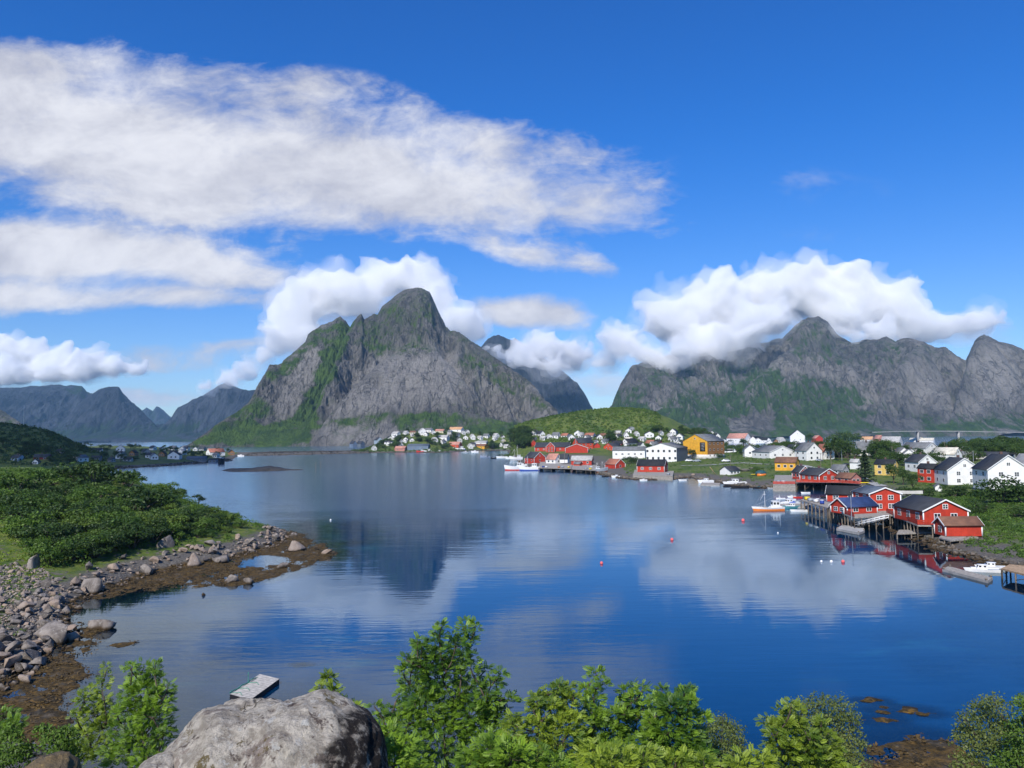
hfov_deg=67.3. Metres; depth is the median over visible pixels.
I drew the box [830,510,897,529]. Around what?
quay
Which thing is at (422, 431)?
house
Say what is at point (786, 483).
quay
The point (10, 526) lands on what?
bush
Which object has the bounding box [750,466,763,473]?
bush
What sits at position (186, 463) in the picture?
breakwater stones
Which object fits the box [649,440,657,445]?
house
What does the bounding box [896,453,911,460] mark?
round bush
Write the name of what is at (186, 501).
headland scrub
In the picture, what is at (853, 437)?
leafy tree
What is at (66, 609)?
boulder
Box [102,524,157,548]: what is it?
bush
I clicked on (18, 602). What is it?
boulder
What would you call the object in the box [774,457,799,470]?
house
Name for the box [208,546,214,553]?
boulder
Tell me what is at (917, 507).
cabin
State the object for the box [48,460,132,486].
bush
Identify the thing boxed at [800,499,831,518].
quay
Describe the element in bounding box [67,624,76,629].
boulder
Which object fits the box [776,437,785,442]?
house
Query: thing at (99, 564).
shore grass
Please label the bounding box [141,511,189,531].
bush
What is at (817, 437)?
house
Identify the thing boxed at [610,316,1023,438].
massif
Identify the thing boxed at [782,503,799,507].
motor boat
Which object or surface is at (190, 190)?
sky
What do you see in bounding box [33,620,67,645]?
boulder
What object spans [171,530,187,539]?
bush
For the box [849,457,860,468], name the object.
house
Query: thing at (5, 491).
bush
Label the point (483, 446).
shed
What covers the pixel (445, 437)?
house
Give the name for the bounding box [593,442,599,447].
house
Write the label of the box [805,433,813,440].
leafy tree
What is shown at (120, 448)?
house
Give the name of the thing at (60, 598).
boulder
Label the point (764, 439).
house
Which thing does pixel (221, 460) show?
fishing boat
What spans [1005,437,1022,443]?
leafy tree
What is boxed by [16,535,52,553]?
bush
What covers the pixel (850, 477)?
shed
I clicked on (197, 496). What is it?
bush
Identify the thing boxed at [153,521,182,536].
bush
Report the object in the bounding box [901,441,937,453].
house
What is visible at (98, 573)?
boulder
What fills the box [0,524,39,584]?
yellow grass
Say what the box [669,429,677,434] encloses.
house
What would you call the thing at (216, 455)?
house
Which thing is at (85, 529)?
bush
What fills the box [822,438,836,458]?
leafy tree
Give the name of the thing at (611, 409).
hill scrub
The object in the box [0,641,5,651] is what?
boulder
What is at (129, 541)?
bush
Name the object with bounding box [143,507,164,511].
bush
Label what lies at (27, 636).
boulder
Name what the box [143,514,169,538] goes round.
bush
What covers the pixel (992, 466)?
house
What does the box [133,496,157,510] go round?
bush
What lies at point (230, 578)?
boulder
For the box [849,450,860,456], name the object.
leafy tree
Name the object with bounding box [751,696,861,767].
rowan
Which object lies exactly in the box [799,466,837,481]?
cabin
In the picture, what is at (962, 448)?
leafy tree
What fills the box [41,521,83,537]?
bush
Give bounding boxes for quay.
[538,462,571,471]
[571,465,596,472]
[633,470,673,479]
[773,475,795,490]
[796,479,861,489]
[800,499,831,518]
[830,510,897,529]
[886,508,935,540]
[938,535,977,545]
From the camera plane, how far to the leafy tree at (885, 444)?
420.87 m
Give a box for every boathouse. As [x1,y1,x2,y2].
[524,452,545,463]
[605,459,624,468]
[636,459,667,471]
[931,516,984,535]
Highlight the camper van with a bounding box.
[724,449,733,452]
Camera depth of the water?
105.99 m
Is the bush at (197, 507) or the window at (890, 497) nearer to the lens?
the bush at (197, 507)
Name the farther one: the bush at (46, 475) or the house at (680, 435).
the house at (680, 435)
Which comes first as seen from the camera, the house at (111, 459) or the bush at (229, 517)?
the bush at (229, 517)
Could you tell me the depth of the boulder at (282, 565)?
128.93 m
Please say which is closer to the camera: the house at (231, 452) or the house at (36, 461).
the house at (36, 461)
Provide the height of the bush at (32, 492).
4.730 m
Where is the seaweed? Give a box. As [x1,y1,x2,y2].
[0,529,988,767]
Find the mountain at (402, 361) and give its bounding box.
[188,288,557,447]
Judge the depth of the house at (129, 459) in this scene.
606.01 m
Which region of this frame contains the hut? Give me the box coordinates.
[573,461,582,465]
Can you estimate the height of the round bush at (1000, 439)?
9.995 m
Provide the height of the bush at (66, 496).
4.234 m
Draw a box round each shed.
[186,455,207,462]
[208,458,217,462]
[449,441,461,447]
[475,441,487,443]
[476,444,488,448]
[571,456,593,464]
[719,466,740,474]
[825,485,861,500]
[834,472,861,482]
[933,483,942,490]
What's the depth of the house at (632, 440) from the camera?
708.42 m
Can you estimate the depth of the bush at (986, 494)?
204.73 m
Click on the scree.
(24, 592)
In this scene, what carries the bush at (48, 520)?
on the ground at (156, 622)
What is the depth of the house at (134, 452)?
679.76 m
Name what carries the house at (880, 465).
on the ground at (156, 622)
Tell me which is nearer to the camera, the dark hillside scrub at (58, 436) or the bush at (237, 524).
the bush at (237, 524)
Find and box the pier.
[1001,564,1023,586]
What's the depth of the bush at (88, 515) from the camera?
142.66 m
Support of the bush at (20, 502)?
on the ground at (156, 622)
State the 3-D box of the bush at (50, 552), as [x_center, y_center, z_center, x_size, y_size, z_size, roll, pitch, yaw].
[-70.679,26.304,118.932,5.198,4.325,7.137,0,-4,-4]
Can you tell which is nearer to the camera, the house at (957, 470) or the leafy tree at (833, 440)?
the house at (957, 470)
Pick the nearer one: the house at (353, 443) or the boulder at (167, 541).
the boulder at (167, 541)
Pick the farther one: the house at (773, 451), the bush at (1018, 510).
the house at (773, 451)
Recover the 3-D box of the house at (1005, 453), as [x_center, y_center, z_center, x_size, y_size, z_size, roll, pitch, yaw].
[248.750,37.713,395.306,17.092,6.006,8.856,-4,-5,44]
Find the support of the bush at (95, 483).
on the ground at (156, 622)
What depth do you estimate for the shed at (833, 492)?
209.27 m
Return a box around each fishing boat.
[218,455,224,463]
[504,457,521,470]
[509,447,522,460]
[519,460,539,470]
[594,461,607,472]
[751,491,784,510]
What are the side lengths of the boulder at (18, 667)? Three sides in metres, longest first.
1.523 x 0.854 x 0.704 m
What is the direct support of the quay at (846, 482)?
on the ground at (156, 622)
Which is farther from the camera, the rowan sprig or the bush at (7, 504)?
the bush at (7, 504)
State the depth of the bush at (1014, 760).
9.82 m
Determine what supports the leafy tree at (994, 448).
on the ground at (156, 622)
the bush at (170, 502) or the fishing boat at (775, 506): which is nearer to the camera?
the bush at (170, 502)
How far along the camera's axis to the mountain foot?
2484.14 m
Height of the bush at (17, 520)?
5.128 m
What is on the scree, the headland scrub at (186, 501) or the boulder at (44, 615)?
the boulder at (44, 615)
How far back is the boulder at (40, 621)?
87.22 m
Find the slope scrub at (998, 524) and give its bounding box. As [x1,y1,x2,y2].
[901,490,1023,557]
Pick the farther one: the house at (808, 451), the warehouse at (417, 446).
the warehouse at (417, 446)
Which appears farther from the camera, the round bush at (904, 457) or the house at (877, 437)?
the house at (877, 437)
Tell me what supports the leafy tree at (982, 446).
on the ground at (156, 622)
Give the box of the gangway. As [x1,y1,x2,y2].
[855,515,888,526]
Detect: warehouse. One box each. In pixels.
[395,446,406,450]
[407,444,429,449]
[535,442,570,450]
[565,444,587,452]
[572,438,593,448]
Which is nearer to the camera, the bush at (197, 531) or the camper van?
the bush at (197, 531)
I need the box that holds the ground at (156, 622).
[0,408,1023,767]
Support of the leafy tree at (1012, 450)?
on the ground at (156, 622)
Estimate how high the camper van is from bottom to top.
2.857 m
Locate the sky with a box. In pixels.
[0,0,1023,416]
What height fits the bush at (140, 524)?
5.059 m
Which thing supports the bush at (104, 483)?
on the ground at (156, 622)
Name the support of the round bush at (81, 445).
on the ground at (156, 622)
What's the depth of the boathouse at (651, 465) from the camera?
396.11 m
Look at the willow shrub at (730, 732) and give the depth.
10.57 m
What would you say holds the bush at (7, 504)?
on the ground at (156, 622)
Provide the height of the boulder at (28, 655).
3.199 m
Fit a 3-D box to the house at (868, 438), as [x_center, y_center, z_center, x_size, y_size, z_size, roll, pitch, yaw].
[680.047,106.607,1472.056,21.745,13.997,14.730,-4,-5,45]
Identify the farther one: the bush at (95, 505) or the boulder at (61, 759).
the bush at (95, 505)
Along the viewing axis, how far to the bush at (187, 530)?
148.78 m
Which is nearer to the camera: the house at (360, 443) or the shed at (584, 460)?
the shed at (584, 460)
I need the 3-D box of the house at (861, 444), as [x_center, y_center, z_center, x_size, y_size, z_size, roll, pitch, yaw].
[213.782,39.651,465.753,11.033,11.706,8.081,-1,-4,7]
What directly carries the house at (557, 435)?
on the ground at (156, 622)
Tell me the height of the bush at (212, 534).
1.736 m
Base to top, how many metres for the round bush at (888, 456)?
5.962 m
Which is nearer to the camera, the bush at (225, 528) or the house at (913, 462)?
the bush at (225, 528)
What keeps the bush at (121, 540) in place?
on the ground at (156, 622)
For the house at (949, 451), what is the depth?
383.56 m
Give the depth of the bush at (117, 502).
157.47 m
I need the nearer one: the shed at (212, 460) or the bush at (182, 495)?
the bush at (182, 495)
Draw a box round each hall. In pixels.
[612,446,645,458]
[646,442,687,461]
[683,434,724,458]
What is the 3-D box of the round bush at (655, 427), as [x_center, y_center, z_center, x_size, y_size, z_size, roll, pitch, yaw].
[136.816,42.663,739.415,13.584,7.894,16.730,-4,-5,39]
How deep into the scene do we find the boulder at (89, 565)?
119.12 m
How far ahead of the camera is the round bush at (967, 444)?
435.34 m
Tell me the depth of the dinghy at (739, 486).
303.59 m
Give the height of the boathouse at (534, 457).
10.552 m
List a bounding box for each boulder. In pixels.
[0,633,13,641]
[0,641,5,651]
[0,652,11,659]
[0,668,6,674]
[3,641,20,651]
[4,654,22,667]
[6,615,22,621]
[10,617,21,623]
[13,649,23,654]
[14,600,22,605]
[14,662,23,671]
[17,601,36,610]
[18,674,30,683]
[20,649,40,666]
[20,662,33,670]
[21,634,32,639]
[21,640,37,649]
[24,751,81,767]
[25,607,33,613]
[26,554,39,568]
[27,657,46,664]
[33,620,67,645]
[35,578,50,587]
[35,619,50,624]
[39,635,50,640]
[40,604,52,610]
[40,612,50,618]
[41,648,52,654]
[44,639,53,647]
[49,599,60,607]
[54,595,64,602]
[62,605,70,613]
[65,631,80,642]
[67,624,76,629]
[70,576,80,583]
[74,605,82,609]
[81,578,102,594]
[85,561,92,569]
[88,619,115,630]
[92,571,100,576]
[107,563,119,569]
[139,750,173,767]
[140,564,153,574]
[149,556,158,562]
[156,535,174,547]
[162,550,169,555]
[164,689,388,767]
[178,547,187,551]
[187,552,200,566]
[204,540,215,544]
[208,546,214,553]
[212,554,229,562]
[224,574,238,582]
[243,578,253,584]
[276,562,288,568]
[288,540,306,551]
[321,549,331,554]
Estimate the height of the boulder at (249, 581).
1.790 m
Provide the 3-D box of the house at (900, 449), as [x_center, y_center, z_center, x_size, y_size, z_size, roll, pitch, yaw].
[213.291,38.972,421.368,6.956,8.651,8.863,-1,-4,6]
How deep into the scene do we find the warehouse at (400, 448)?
1011.01 m
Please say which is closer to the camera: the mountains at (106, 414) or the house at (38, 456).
the house at (38, 456)
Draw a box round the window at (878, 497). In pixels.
[876,495,881,499]
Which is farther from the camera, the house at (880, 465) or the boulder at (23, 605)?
the house at (880, 465)
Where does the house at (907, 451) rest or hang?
on the ground at (156, 622)
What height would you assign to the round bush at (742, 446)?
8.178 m
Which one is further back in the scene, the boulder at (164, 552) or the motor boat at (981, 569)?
the boulder at (164, 552)
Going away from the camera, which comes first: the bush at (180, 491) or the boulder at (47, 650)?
the boulder at (47, 650)
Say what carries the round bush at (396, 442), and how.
on the ground at (156, 622)
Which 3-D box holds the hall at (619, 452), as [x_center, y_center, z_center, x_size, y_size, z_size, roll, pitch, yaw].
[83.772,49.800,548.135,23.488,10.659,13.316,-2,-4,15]
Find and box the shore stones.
[30,526,298,655]
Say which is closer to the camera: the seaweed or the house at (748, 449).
the seaweed
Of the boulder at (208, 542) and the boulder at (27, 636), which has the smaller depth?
the boulder at (27, 636)
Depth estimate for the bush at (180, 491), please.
209.37 m
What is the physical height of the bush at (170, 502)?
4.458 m
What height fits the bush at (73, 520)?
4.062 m
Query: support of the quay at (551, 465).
on the ground at (156, 622)
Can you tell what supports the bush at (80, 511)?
on the ground at (156, 622)
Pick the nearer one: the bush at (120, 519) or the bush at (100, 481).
the bush at (120, 519)
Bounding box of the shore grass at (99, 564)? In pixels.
[0,520,273,636]
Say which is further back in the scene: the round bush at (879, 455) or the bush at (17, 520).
the round bush at (879, 455)
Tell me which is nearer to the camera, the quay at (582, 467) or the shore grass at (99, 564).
the shore grass at (99, 564)
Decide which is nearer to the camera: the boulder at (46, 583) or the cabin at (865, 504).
the boulder at (46, 583)
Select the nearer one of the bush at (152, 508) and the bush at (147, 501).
the bush at (152, 508)
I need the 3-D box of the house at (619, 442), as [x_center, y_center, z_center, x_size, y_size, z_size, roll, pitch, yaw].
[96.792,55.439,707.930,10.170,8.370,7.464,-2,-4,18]
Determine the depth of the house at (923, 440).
1219.02 m
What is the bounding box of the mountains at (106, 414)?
[0,382,254,441]
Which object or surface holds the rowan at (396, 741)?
on the ground at (156, 622)
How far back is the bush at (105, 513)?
143.30 m
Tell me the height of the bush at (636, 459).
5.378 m
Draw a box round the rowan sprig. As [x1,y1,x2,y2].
[308,668,365,705]
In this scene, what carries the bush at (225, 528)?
on the ground at (156, 622)
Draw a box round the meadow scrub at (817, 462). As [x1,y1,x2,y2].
[521,448,1023,550]
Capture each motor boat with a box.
[698,478,713,482]
[723,479,746,484]
[780,499,799,503]
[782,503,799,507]
[963,564,1000,573]
[974,562,1004,570]
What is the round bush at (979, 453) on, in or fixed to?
on the ground at (156, 622)
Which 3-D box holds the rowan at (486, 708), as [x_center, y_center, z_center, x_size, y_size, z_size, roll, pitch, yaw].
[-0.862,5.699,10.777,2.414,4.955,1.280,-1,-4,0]
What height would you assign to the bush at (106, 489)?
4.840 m
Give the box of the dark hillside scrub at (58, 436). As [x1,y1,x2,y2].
[0,422,108,465]
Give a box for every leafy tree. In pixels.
[0,437,6,443]
[115,453,127,461]
[688,449,695,458]
[739,438,748,444]
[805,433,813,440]
[814,440,824,445]
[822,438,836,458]
[826,434,846,459]
[831,431,852,441]
[836,438,856,460]
[847,433,864,443]
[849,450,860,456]
[868,440,881,453]
[877,439,895,450]
[884,463,900,483]
[888,451,902,459]
[897,468,910,484]
[904,473,923,486]
[934,456,946,463]
[943,440,959,446]
[960,445,971,450]
[969,439,985,446]
[975,442,990,451]
[987,446,1004,451]
[997,445,1007,451]
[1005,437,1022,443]
[1006,445,1023,456]
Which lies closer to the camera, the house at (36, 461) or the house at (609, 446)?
the house at (36, 461)
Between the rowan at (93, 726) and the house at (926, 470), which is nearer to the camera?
the rowan at (93, 726)
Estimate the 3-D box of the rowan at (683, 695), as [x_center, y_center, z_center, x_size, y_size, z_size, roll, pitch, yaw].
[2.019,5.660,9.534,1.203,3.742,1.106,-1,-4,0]
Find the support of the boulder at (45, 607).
on the scree
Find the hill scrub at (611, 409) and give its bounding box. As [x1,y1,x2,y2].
[497,407,673,456]
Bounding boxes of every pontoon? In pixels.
[700,482,719,485]
[780,503,810,507]
[836,524,864,534]
[942,565,992,583]
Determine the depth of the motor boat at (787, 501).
231.86 m
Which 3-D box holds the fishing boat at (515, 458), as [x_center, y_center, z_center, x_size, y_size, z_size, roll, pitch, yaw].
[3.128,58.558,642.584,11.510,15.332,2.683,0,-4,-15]
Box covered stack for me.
[755,470,766,475]
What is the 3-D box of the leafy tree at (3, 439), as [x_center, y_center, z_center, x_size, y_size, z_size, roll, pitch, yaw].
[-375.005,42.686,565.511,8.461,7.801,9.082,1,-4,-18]
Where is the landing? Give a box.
[896,529,934,541]
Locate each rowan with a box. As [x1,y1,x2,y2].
[0,704,29,751]
[65,661,126,767]
[94,656,179,767]
[364,615,522,767]
[380,717,428,767]
[448,725,575,767]
[494,676,594,767]
[566,664,656,767]
[567,734,780,767]
[623,681,719,767]
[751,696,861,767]
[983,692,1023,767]
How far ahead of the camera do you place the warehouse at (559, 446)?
698.48 m
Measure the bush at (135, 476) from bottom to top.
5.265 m
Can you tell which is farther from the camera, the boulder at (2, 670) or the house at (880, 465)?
the house at (880, 465)
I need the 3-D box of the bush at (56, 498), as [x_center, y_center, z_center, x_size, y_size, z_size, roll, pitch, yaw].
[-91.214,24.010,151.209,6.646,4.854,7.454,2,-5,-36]
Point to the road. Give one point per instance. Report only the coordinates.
(874, 483)
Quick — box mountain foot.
[0,410,21,424]
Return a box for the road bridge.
[870,430,1023,441]
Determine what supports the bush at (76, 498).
on the ground at (156, 622)
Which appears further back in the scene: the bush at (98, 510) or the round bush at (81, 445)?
the round bush at (81, 445)
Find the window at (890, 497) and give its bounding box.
[888,495,893,499]
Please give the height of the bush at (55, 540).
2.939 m
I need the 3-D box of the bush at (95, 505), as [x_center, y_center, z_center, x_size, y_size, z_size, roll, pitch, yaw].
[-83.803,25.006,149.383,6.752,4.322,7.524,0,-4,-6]
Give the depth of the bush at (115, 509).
151.53 m
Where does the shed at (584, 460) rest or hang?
on the quay at (582, 467)
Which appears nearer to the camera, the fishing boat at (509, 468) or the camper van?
the fishing boat at (509, 468)
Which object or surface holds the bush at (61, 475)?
on the ground at (156, 622)
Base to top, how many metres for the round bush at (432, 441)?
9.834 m
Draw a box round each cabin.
[791,464,806,478]
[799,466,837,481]
[828,496,879,513]
[891,494,970,522]
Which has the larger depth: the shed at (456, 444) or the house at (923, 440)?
the house at (923, 440)
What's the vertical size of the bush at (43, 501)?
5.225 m
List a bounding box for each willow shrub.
[0,721,83,767]
[693,710,753,765]
[791,690,880,767]
[948,690,1023,767]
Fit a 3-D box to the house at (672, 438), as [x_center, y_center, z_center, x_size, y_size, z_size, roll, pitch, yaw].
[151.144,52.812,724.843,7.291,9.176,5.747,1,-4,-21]
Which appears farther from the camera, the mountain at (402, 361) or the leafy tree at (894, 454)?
the mountain at (402, 361)
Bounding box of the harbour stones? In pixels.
[595,471,1023,578]
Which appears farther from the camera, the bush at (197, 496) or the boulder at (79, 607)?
the bush at (197, 496)
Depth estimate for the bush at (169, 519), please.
145.79 m
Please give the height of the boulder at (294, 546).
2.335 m
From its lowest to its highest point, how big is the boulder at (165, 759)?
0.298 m
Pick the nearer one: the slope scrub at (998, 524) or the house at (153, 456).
the slope scrub at (998, 524)
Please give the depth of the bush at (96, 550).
124.26 m
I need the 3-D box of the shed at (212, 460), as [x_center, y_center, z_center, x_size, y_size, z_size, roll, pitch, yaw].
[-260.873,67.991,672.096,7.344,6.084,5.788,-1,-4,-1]
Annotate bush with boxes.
[0,468,43,493]
[0,488,19,502]
[0,494,22,507]
[0,494,38,515]
[0,503,22,517]
[0,506,19,519]
[0,509,54,533]
[2,504,56,523]
[3,486,22,495]
[3,518,37,530]
[6,522,73,541]
[13,496,58,518]
[14,469,72,487]
[15,488,42,498]
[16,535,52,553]
[18,499,38,508]
[19,448,33,454]
[21,503,49,518]
[24,483,45,490]
[27,516,58,525]
[27,539,75,565]
[31,536,62,547]
[33,493,66,506]
[36,484,64,497]
[38,481,53,487]
[41,446,51,452]
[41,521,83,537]
[45,491,73,504]
[47,468,65,482]
[47,501,90,519]
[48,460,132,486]
[48,482,74,495]
[52,507,93,524]
[53,496,71,507]
[55,535,97,560]
[57,516,102,533]
[58,534,108,558]
[59,452,79,461]
[64,505,112,518]
[66,493,88,504]
[67,487,106,499]
[68,501,102,509]
[69,532,96,548]
[71,484,116,499]
[74,519,96,532]
[77,441,88,449]
[78,513,107,529]
[79,531,122,557]
[79,540,104,559]
[87,480,112,489]
[88,482,109,497]
[88,509,128,520]
[88,521,123,532]
[89,528,115,534]
[93,478,106,484]
[97,529,134,546]
[98,496,132,506]
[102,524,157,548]
[105,486,180,511]
[105,532,127,550]
[106,504,122,511]
[106,513,142,528]
[112,521,148,545]
[117,469,147,486]
[118,520,153,544]
[121,506,138,512]
[121,513,143,528]
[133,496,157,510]
[133,496,161,508]
[134,513,157,526]
[136,523,170,542]
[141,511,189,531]
[143,482,168,492]
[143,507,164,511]
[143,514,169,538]
[146,513,180,525]
[150,498,181,509]
[150,509,174,522]
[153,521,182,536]
[155,481,179,492]
[162,502,180,509]
[166,509,191,516]
[168,489,186,494]
[171,494,188,499]
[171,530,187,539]
[173,508,191,522]
[178,507,208,521]
[180,523,192,532]
[185,512,203,522]
[186,521,218,529]
[187,506,202,510]
[191,518,214,529]
[191,527,204,537]
[192,494,206,502]
[193,516,217,526]
[203,530,217,537]
[204,513,229,524]
[208,506,225,514]
[219,512,237,524]
[221,526,232,531]
[223,512,235,524]
[232,518,247,527]
[388,441,400,445]
[425,438,435,443]
[621,456,634,463]
[629,456,637,463]
[649,424,662,431]
[736,443,754,448]
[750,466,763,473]
[834,445,854,457]
[874,449,890,458]
[883,454,899,461]
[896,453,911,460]
[896,486,919,495]
[915,487,937,495]
[927,451,945,461]
[938,484,965,495]
[951,485,973,494]
[952,437,965,442]
[962,448,985,460]
[965,441,974,453]
[966,498,993,512]
[968,474,1023,502]
[973,441,996,451]
[991,436,1018,441]
[998,482,1023,501]
[1005,506,1023,517]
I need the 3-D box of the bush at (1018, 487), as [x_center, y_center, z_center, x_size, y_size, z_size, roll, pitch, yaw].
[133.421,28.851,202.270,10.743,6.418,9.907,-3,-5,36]
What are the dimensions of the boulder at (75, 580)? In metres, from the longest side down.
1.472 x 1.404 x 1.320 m
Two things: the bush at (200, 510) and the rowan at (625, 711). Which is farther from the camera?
the bush at (200, 510)
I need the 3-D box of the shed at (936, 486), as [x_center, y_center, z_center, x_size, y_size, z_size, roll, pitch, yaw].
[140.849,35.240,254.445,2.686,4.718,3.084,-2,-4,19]
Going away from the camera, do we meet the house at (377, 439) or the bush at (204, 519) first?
the bush at (204, 519)
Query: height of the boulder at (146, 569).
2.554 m
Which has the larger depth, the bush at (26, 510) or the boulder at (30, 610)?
the bush at (26, 510)
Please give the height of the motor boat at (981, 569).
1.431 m
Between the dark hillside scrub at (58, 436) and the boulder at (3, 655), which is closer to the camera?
the boulder at (3, 655)
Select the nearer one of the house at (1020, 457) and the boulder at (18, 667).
the boulder at (18, 667)
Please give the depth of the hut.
483.84 m
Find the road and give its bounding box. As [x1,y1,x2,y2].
[681,462,887,485]
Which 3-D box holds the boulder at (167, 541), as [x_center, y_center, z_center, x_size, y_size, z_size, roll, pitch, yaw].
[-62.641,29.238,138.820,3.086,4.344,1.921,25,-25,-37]
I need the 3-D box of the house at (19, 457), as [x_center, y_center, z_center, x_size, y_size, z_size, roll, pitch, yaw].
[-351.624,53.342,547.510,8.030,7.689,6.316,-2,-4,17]
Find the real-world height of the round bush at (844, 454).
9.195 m
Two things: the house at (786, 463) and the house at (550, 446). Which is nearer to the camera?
the house at (786, 463)
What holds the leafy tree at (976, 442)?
on the ground at (156, 622)
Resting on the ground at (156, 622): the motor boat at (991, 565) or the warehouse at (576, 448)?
the warehouse at (576, 448)
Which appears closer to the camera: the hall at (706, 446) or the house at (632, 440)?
the hall at (706, 446)
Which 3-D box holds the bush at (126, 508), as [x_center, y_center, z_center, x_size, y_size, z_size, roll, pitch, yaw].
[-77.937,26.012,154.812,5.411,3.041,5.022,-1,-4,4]
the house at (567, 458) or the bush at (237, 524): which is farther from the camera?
the house at (567, 458)
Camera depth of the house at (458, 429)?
1113.74 m
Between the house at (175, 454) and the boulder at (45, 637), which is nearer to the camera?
the boulder at (45, 637)
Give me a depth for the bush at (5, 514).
144.74 m
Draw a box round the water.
[77,434,1023,759]
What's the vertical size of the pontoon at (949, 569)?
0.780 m
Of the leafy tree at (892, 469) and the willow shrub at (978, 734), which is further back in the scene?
the leafy tree at (892, 469)
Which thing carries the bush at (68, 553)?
on the ground at (156, 622)
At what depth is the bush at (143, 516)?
144.38 m
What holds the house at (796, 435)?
on the ground at (156, 622)
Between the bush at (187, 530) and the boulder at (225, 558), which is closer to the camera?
the boulder at (225, 558)
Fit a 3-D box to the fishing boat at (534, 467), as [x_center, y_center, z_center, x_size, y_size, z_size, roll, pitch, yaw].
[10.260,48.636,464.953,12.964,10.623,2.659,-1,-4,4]
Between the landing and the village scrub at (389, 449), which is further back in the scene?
the village scrub at (389, 449)
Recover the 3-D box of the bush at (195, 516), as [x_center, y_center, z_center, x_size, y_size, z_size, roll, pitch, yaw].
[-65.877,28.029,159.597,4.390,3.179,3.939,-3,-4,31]
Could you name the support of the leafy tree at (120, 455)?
on the ground at (156, 622)
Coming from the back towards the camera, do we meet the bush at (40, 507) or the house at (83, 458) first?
the house at (83, 458)
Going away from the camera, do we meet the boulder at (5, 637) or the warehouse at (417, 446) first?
the boulder at (5, 637)
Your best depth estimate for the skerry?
501.72 m
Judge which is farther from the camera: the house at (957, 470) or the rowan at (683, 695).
the house at (957, 470)
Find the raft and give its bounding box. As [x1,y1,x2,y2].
[229,672,278,698]
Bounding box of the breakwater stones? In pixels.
[115,450,370,468]
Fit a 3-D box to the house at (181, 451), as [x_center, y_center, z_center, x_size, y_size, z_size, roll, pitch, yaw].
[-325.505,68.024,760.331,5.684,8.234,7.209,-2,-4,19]
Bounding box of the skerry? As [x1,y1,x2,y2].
[222,466,301,471]
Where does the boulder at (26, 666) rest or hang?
on the ground at (156, 622)
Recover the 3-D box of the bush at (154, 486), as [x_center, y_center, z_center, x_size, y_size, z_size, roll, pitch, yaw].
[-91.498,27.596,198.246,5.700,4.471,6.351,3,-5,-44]
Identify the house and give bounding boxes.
[10,454,25,460]
[32,459,40,463]
[33,453,51,458]
[74,454,88,461]
[91,455,102,460]
[107,456,115,461]
[116,445,124,451]
[122,456,132,461]
[129,449,138,455]
[141,448,150,453]
[149,446,156,449]
[149,452,157,459]
[158,451,167,456]
[167,450,181,459]
[178,449,187,454]
[199,446,206,450]
[206,448,224,455]
[213,452,219,457]
[228,449,234,455]
[349,440,356,446]
[357,441,364,446]
[374,437,381,444]
[391,431,400,436]
[418,427,425,434]
[435,429,444,432]
[438,434,449,441]
[450,427,464,432]
[537,430,544,435]
[545,452,559,462]
[546,442,554,451]
[552,432,560,438]
[559,452,569,462]
[577,432,583,437]
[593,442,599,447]
[603,442,621,449]
[611,440,622,444]
[623,438,637,444]
[637,436,645,441]
[644,431,653,437]
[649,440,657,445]
[668,435,676,441]
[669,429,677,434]
[676,433,683,439]
[726,433,750,442]
[742,443,754,456]
[750,437,755,444]
[751,444,794,458]
[757,437,767,442]
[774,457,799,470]
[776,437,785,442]
[789,430,804,442]
[794,441,822,460]
[811,435,822,442]
[818,443,834,458]
[830,464,849,472]
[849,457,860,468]
[851,485,902,510]
[855,440,874,455]
[860,436,873,440]
[873,435,881,440]
[874,457,898,475]
[881,436,902,444]
[894,447,905,453]
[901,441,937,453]
[902,449,911,453]
[904,452,936,471]
[909,438,934,443]
[916,461,937,482]
[933,446,962,462]
[934,455,974,484]
[970,452,1023,489]
[975,451,1016,458]
[1016,453,1023,463]
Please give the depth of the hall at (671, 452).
485.93 m
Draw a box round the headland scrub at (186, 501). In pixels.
[0,465,265,569]
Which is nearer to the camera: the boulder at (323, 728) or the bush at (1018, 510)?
the boulder at (323, 728)
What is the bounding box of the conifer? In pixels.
[856,450,876,481]
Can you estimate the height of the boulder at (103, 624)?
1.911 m
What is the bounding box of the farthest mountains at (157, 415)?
[142,406,170,424]
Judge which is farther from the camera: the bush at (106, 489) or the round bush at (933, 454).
the round bush at (933, 454)
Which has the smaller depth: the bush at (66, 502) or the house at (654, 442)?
the bush at (66, 502)
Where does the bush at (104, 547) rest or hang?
on the ground at (156, 622)
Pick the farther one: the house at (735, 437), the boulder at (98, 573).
the house at (735, 437)
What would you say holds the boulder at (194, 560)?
on the ground at (156, 622)
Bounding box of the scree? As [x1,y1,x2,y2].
[0,562,66,691]
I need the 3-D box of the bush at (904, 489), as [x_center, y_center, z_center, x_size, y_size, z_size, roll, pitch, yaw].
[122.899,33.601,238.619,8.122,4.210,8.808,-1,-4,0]
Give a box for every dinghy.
[730,485,748,487]
[790,509,807,511]
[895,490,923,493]
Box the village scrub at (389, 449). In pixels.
[352,429,507,451]
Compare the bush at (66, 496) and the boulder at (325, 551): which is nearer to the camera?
the boulder at (325, 551)

